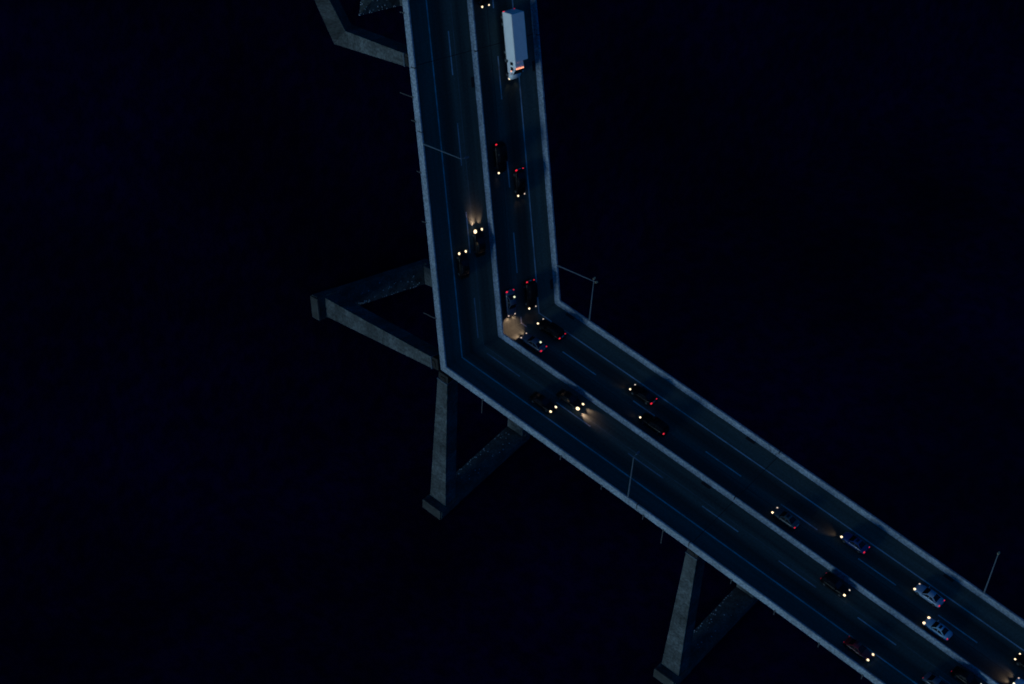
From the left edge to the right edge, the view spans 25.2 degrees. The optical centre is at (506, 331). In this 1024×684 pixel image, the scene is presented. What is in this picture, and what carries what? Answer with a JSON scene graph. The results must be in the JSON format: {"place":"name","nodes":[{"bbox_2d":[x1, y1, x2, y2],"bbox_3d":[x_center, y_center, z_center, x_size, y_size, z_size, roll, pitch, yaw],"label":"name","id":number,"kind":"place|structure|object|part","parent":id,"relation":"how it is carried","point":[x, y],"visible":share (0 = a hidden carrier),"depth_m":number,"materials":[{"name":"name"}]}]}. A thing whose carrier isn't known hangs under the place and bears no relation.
{"place":"outdoors","nodes":[
{"label":"outdoors","id":0,"kind":"place"},
{"bbox_2d":[0,0,1023,683],"bbox_3d":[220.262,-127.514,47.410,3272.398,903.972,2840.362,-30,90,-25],"label":"water","id":1,"kind":"structure","parent":0,"point":[792,230],"depth_m":397.39,"materials":[{"name":"liquid"}]},
{"bbox_2d":[315,0,408,66],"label":"bridge pier","id":2,"kind":"structure","parent":1,"relation":"in","point":[343,31],"depth_m":362.77,"materials":[{"name":"concrete"}]},
{"bbox_2d":[310,258,440,370],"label":"bridge pier","id":3,"kind":"structure","parent":1,"relation":"in","point":[340,304],"depth_m":397.35,"materials":[{"name":"concrete"}]},
{"bbox_2d":[422,370,529,519],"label":"bridge pier","id":4,"kind":"structure","parent":1,"relation":"in","point":[451,488],"depth_m":397.35,"materials":[{"name":"concrete"}]},
{"bbox_2d":[653,548,758,683],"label":"bridge pier","id":5,"kind":"structure","parent":1,"relation":"in","point":[688,647],"depth_m":377.30,"materials":[{"name":"concrete"}]},
{"bbox_2d":[409,0,1023,683],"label":"road","id":6,"kind":"structure","parent":0,"point":[747,546],"depth_m":355.30,"materials":[{"name":"grey asphalt"}]},
{"bbox_2d":[456,250,469,278],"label":"dark car","id":7,"kind":"object","parent":6,"relation":"on","point":[463,265],"visible":1,"depth_m":361.67,"materials":[{"name":"black paint"}]},
{"bbox_2d":[472,228,485,256],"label":"dark car","id":8,"kind":"object","parent":6,"relation":"on","point":[479,243],"visible":1,"depth_m":362.31,"materials":[{"name":"black paint"}]},
{"bbox_2d":[478,0,489,7],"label":"dark car","id":9,"kind":"object","parent":6,"relation":"on","point":[483,3],"visible":1,"depth_m":349.94,"materials":[{"name":"black paint"}]},
{"bbox_2d":[492,141,507,173],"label":"dark suv","id":10,"kind":"object","parent":6,"relation":"on","point":[499,149],"visible":1,"depth_m":359.47,"materials":[{"name":"black paint"}]},
{"bbox_2d":[503,289,517,316],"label":"navy car","id":11,"kind":"object","parent":6,"relation":"on","point":[509,296],"visible":1,"depth_m":369.44,"materials":[{"name":"paint"}]},
{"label":"rear window","id":12,"kind":"part","parent":11,"relation":"part of","materials":[{"name":"black glass"}]},
{"bbox_2d":[500,8,527,79],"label":"box truck","id":13,"kind":"object","parent":6,"relation":"on","point":[513,26],"visible":1,"depth_m":352.87,"materials":[{"name":"white paint"}]},
{"bbox_2d":[513,167,526,196],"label":"dark car","id":14,"kind":"object","parent":6,"relation":"on","point":[519,180],"visible":1,"depth_m":363.50,"materials":[{"name":"black paint"}]},
{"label":"rear window","id":15,"kind":"part","parent":14,"relation":"part of","materials":[{"name":"black glass"}]},
{"bbox_2d":[523,279,537,309],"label":"dark suv","id":16,"kind":"object","parent":6,"relation":"on","point":[531,290],"visible":1,"depth_m":371.13,"materials":[{"name":"black paint"}]},
{"bbox_2d":[520,333,546,352],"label":"navy car","id":17,"kind":"object","parent":6,"relation":"on","point":[536,344],"visible":1,"depth_m":369.46,"materials":[{"name":"paint"}]},
{"bbox_2d":[532,60,535,70],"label":"drain grate","id":18,"kind":"object","parent":6,"relation":"in","point":[533,65],"visible":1,"depth_m":359.82,"materials":[{"name":"black metal"}]},
{"bbox_2d":[529,391,556,412],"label":"dark car","id":19,"kind":"object","parent":6,"relation":"on","point":[547,405],"visible":1,"depth_m":361.68,"materials":[{"name":"black paint"}]},
{"bbox_2d":[537,318,565,340],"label":"dark suv","id":20,"kind":"object","parent":6,"relation":"on","point":[554,331],"visible":1,"depth_m":371.12,"materials":[{"name":"black paint"}]},
{"bbox_2d":[556,389,583,409],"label":"dark car","id":21,"kind":"object","parent":6,"relation":"on","point":[574,402],"visible":1,"depth_m":362.30,"materials":[{"name":"black paint"}]},
{"bbox_2d":[629,384,656,405],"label":"dark car","id":22,"kind":"object","parent":6,"relation":"on","point":[647,397],"visible":1,"depth_m":363.50,"materials":[{"name":"black paint"}]},
{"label":"rear window","id":23,"kind":"part","parent":22,"relation":"part of","materials":[{"name":"black glass"}]},
{"bbox_2d":[402,0,885,683],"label":"concrete barrier","id":24,"kind":"object","parent":6,"relation":"on","point":[782,612],"visible":1,"depth_m":350.28,"materials":[{"name":"grey concrete"}]},
{"bbox_2d":[423,143,468,158],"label":"street lamp","id":25,"kind":"object","parent":24,"relation":"on","point":[466,157],"visible":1,"depth_m":345.98,"materials":[{"name":"grey metal"}]},
{"bbox_2d":[627,451,639,497],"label":"street lamp","id":26,"kind":"object","parent":24,"relation":"on","point":[638,452],"visible":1,"depth_m":346.18,"materials":[{"name":"grey metal"}]},
{"bbox_2d":[639,413,669,435],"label":"dark suv","id":27,"kind":"object","parent":6,"relation":"on","point":[657,425],"visible":1,"depth_m":359.47,"materials":[{"name":"black paint"}]},
{"bbox_2d":[701,481,710,488],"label":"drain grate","id":28,"kind":"object","parent":6,"relation":"in","point":[705,484],"visible":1,"depth_m":353.82,"materials":[{"name":"black metal"}]},
{"bbox_2d":[467,0,998,683],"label":"concrete barrier","id":29,"kind":"object","parent":6,"relation":"on","point":[667,450],"visible":1,"depth_m":354.53,"materials":[{"name":"grey concrete"}]},
{"bbox_2d":[745,436,755,443],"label":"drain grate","id":30,"kind":"object","parent":6,"relation":"in","point":[750,440],"visible":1,"depth_m":359.86,"materials":[{"name":"black metal"}]},
{"bbox_2d":[530,0,1023,627],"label":"concrete barrier","id":31,"kind":"object","parent":6,"relation":"on","point":[938,564],"visible":1,"depth_m":360.66,"materials":[{"name":"grey concrete"}]},
{"bbox_2d":[557,264,597,282],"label":"street lamp","id":32,"kind":"object","parent":31,"relation":"on","point":[575,273],"visible":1,"depth_m":369.44,"materials":[{"name":"grey metal"}]},
{"bbox_2d":[588,277,595,321],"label":"street lamp","id":33,"kind":"object","parent":31,"relation":"on","point":[594,278],"visible":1,"depth_m":369.15,"materials":[{"name":"grey metal"}]},
{"bbox_2d":[983,551,999,593],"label":"street lamp","id":34,"kind":"object","parent":31,"relation":"on","point":[998,553],"visible":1,"depth_m":338.07,"materials":[{"name":"grey metal"}]},
{"bbox_2d":[771,507,799,529],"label":"teal car","id":35,"kind":"object","parent":6,"relation":"on","point":[789,520],"visible":1,"depth_m":349.09,"materials":[{"name":"grey paint"}]},
{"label":"rear window","id":36,"kind":"part","parent":35,"relation":"part of","materials":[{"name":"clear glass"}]},
{"bbox_2d":[820,572,849,596],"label":"dark car","id":37,"kind":"object","parent":6,"relation":"on","point":[832,582],"visible":1,"depth_m":341.43,"materials":[{"name":"black paint"}]},
{"bbox_2d":[840,532,869,553],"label":"blue car","id":38,"kind":"object","parent":6,"relation":"on","point":[858,544],"visible":1,"depth_m":346.72,"materials":[{"name":"paint"}]},
{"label":"rear window","id":39,"kind":"part","parent":38,"relation":"part of","materials":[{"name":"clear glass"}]},
{"bbox_2d":[843,636,873,660],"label":"maroon car","id":40,"kind":"object","parent":6,"relation":"on","point":[859,649],"visible":1,"depth_m":334.53,"materials":[{"name":"paint"}]},
{"bbox_2d":[914,583,944,607],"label":"car","id":41,"kind":"object","parent":6,"relation":"on","point":[932,597],"visible":1,"depth_m":341.09,"materials":[{"name":"blue paint"}]},
{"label":"rear window","id":42,"kind":"part","parent":41,"relation":"part of","materials":[{"name":"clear glass"}]},
{"bbox_2d":[922,672,946,683],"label":"slate car","id":43,"kind":"object","parent":6,"relation":"on","point":[929,678],"visible":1,"depth_m":331.56,"materials":[{"name":"paint"}]},
{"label":"rear window","id":44,"kind":"part","parent":43,"relation":"part of","materials":[{"name":"black glass"}]},
{"bbox_2d":[923,617,952,640],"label":"silver car","id":45,"kind":"object","parent":6,"relation":"on","point":[941,631],"visible":1,"depth_m":337.32,"materials":[{"name":"paint"}]},
{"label":"rear window","id":46,"kind":"part","parent":45,"relation":"part of","materials":[{"name":"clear glass"}]},
{"bbox_2d":[951,665,980,683],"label":"dark car","id":47,"kind":"object","parent":6,"relation":"on","point":[962,675],"visible":1,"depth_m":332.23,"materials":[{"name":"black paint"}]},
{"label":"rear window","id":48,"kind":"part","parent":47,"relation":"part of","materials":[{"name":"black glass"}]},
{"bbox_2d":[1013,677,1023,683],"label":"blue car","id":49,"kind":"object","parent":6,"relation":"on","point":[1018,680],"visible":1,"depth_m":332.48,"materials":[{"name":"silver metal"}]},
{"bbox_2d":[1014,653,1023,667],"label":"dark car","id":50,"kind":"object","parent":6,"relation":"on","point":[1019,659],"visible":1,"depth_m":334.88,"materials":[{"name":"black paint"}]}
]}

